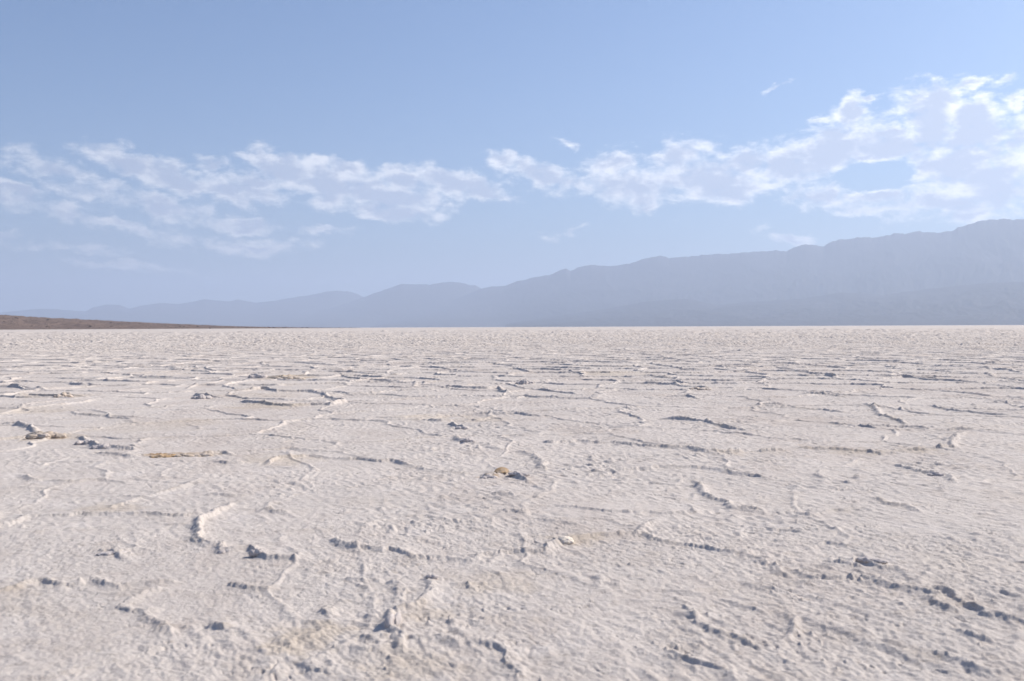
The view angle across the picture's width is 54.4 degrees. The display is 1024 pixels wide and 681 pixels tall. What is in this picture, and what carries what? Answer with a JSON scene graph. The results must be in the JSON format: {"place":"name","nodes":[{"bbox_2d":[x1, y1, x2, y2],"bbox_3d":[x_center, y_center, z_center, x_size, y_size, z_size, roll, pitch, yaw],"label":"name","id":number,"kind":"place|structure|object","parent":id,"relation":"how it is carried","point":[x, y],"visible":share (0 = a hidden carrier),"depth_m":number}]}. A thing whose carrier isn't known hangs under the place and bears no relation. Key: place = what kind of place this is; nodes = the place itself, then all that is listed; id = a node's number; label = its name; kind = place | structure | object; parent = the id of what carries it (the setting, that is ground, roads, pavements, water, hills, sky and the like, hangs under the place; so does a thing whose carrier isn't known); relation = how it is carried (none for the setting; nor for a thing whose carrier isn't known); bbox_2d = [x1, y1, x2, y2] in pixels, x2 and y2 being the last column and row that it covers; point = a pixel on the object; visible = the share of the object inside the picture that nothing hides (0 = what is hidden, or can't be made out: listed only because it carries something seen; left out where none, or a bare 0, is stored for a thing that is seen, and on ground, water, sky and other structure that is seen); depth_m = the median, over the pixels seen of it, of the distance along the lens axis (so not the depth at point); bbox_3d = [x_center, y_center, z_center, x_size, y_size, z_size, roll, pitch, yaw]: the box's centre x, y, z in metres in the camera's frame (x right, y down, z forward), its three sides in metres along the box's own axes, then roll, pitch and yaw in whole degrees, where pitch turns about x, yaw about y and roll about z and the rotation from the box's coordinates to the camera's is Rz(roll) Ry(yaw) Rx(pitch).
{"place":"outdoors","nodes":[
{"label":"outdoors","id":0,"kind":"place"},
{"bbox_2d":[0,315,317,329],"bbox_3d":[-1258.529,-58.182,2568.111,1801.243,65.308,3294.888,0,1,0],"label":"hill","id":1,"kind":"structure","parent":0,"point":[20,323],"depth_m":2258.29},
{"bbox_2d":[4,315,351,328],"bbox_3d":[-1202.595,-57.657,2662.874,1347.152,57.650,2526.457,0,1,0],"label":"scrub","id":2,"kind":"object","parent":1,"relation":"on","point":[166,325],"visible":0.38,"depth_m":2563.87},
{"bbox_2d":[0,291,362,326],"bbox_3d":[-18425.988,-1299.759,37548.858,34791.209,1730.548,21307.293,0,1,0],"label":"mountain range","id":3,"kind":"structure","parent":0,"point":[224,313],"depth_m":42262.73},
{"bbox_2d":[256,282,480,327],"bbox_3d":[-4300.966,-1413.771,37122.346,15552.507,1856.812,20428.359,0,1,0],"label":"mountain range","id":4,"kind":"structure","parent":0,"point":[396,302],"depth_m":36785.32},
{"bbox_2d":[0,325,1023,680],"bbox_3d":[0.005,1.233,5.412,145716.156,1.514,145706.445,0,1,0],"label":"ground","id":5,"kind":"structure","parent":0,"point":[754,503],"depth_m":8.37},
{"bbox_2d":[25,431,65,439],"bbox_3d":[-6.375,1.311,13.618,0.515,0.137,0.234,-1,1,-25],"label":"salt lump","id":6,"kind":"object","parent":5,"relation":"on","point":[47,434],"visible":0.81,"depth_m":13.56},
{"bbox_2d":[53,393,72,397],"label":"salt lump","id":7,"kind":"object","parent":5,"relation":"on","point":[62,394],"visible":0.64,"depth_m":21.48},
{"bbox_2d":[74,439,90,444],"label":"salt lump","id":8,"kind":"object","parent":5,"relation":"on","point":[84,441],"visible":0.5,"depth_m":12.90},
{"bbox_2d":[90,443,109,448],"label":"salt lump","id":9,"kind":"object","parent":5,"relation":"on","point":[103,446],"visible":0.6,"depth_m":12.34},
{"bbox_2d":[96,551,126,555],"bbox_3d":[-2.631,1.404,6.546,0.198,0.038,0.105,-1,1,-20],"label":"salt lump","id":10,"kind":"object","parent":5,"relation":"on","point":[108,553],"visible":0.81,"depth_m":6.51},
{"bbox_2d":[149,454,175,457],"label":"salt lump","id":11,"kind":"object","parent":5,"relation":"on","point":[161,456],"visible":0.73,"depth_m":11.49},
{"bbox_2d":[174,453,193,456],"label":"salt lump","id":12,"kind":"object","parent":5,"relation":"on","point":[183,454],"visible":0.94,"depth_m":11.55},
{"bbox_2d":[191,394,212,398],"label":"salt lump","id":13,"kind":"object","parent":5,"relation":"on","point":[201,396],"visible":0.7,"depth_m":21.11},
{"bbox_2d":[195,453,212,456],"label":"salt lump","id":14,"kind":"object","parent":5,"relation":"on","point":[203,454],"visible":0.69,"depth_m":11.60},
{"bbox_2d":[217,549,230,553],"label":"salt lump","id":15,"kind":"object","parent":5,"relation":"on","point":[222,551],"visible":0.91,"depth_m":6.57},
{"bbox_2d":[248,373,266,377],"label":"salt lump","id":16,"kind":"object","parent":5,"relation":"on","point":[256,375],"visible":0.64,"depth_m":29.73},
{"bbox_2d":[249,548,266,556],"bbox_3d":[-1.647,1.382,6.469,0.123,0.065,0.063,0,1,4],"label":"salt lump","id":17,"kind":"object","parent":5,"relation":"on","point":[255,552],"visible":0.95,"depth_m":6.45},
{"bbox_2d":[274,376,305,379],"bbox_3d":[-6.446,1.125,28.858,0.934,0.208,0.374,0,1,-13],"label":"salt lump","id":18,"kind":"object","parent":5,"relation":"on","point":[291,377],"visible":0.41,"depth_m":28.78},
{"bbox_2d":[384,612,401,627],"bbox_3d":[-0.590,1.397,4.942,0.080,0.095,0.170,0,1,1],"label":"salt lump","id":19,"kind":"object","parent":5,"relation":"on","point":[395,619],"visible":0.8,"depth_m":4.91},
{"bbox_2d":[425,574,438,578],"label":"salt lump","id":20,"kind":"object","parent":5,"relation":"on","point":[434,576],"visible":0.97,"depth_m":5.84},
{"bbox_2d":[455,426,468,429],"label":"salt lump","id":21,"kind":"object","parent":5,"relation":"on","point":[464,427],"visible":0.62,"depth_m":14.61},
{"bbox_2d":[460,437,475,442],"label":"salt lump","id":22,"kind":"object","parent":5,"relation":"on","point":[468,439],"visible":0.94,"depth_m":12.73},
{"bbox_2d":[480,474,497,478],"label":"salt lump","id":23,"kind":"object","parent":5,"relation":"on","point":[488,476],"visible":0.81,"depth_m":9.80},
{"bbox_2d":[494,467,508,472],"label":"lump","id":24,"kind":"object","parent":5,"relation":"on","point":[502,470],"visible":1,"depth_m":9.99},
{"bbox_2d":[508,471,529,476],"bbox_3d":[0.067,1.323,9.856,0.239,0.059,0.110,0,1,26],"label":"salt lump","id":25,"kind":"object","parent":5,"relation":"on","point":[517,473],"visible":0.9,"depth_m":9.84},
{"bbox_2d":[515,379,533,384],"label":"salt lump","id":26,"kind":"object","parent":5,"relation":"on","point":[523,381],"visible":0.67,"depth_m":25.67},
{"bbox_2d":[558,536,573,544],"bbox_3d":[0.364,1.379,6.844,0.129,0.069,0.120,0,1,-5],"label":"salt lump","id":27,"kind":"object","parent":5,"relation":"on","point":[567,540],"visible":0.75,"depth_m":6.81},
{"bbox_2d":[688,387,711,389],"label":"salt lump","id":28,"kind":"object","parent":5,"relation":"on","point":[698,388],"visible":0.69,"depth_m":23.25},
{"bbox_2d":[857,557,887,563],"bbox_3d":[2.260,1.380,6.253,0.193,0.041,0.101,0,1,38],"label":"salt lump","id":29,"kind":"object","parent":5,"relation":"on","point":[869,559],"visible":0.99,"depth_m":6.23},
{"bbox_2d":[927,471,943,475],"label":"salt lump","id":30,"kind":"object","parent":5,"relation":"on","point":[934,473],"visible":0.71,"depth_m":9.90},
{"bbox_2d":[0,0,1023,311],"label":"sky","id":31,"kind":"structure","parent":0,"point":[152,151]},
{"bbox_2d":[373,219,1023,327],"bbox_3d":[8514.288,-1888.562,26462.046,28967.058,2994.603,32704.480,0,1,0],"label":"mountain range","id":32,"kind":"structure","parent":0,"point":[987,251],"depth_m":28088.16},
{"bbox_2d":[507,282,1023,326],"bbox_3d":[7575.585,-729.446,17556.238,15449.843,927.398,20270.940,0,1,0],"label":"mountain range","id":33,"kind":"structure","parent":0,"point":[995,303],"depth_m":17783.63}
]}

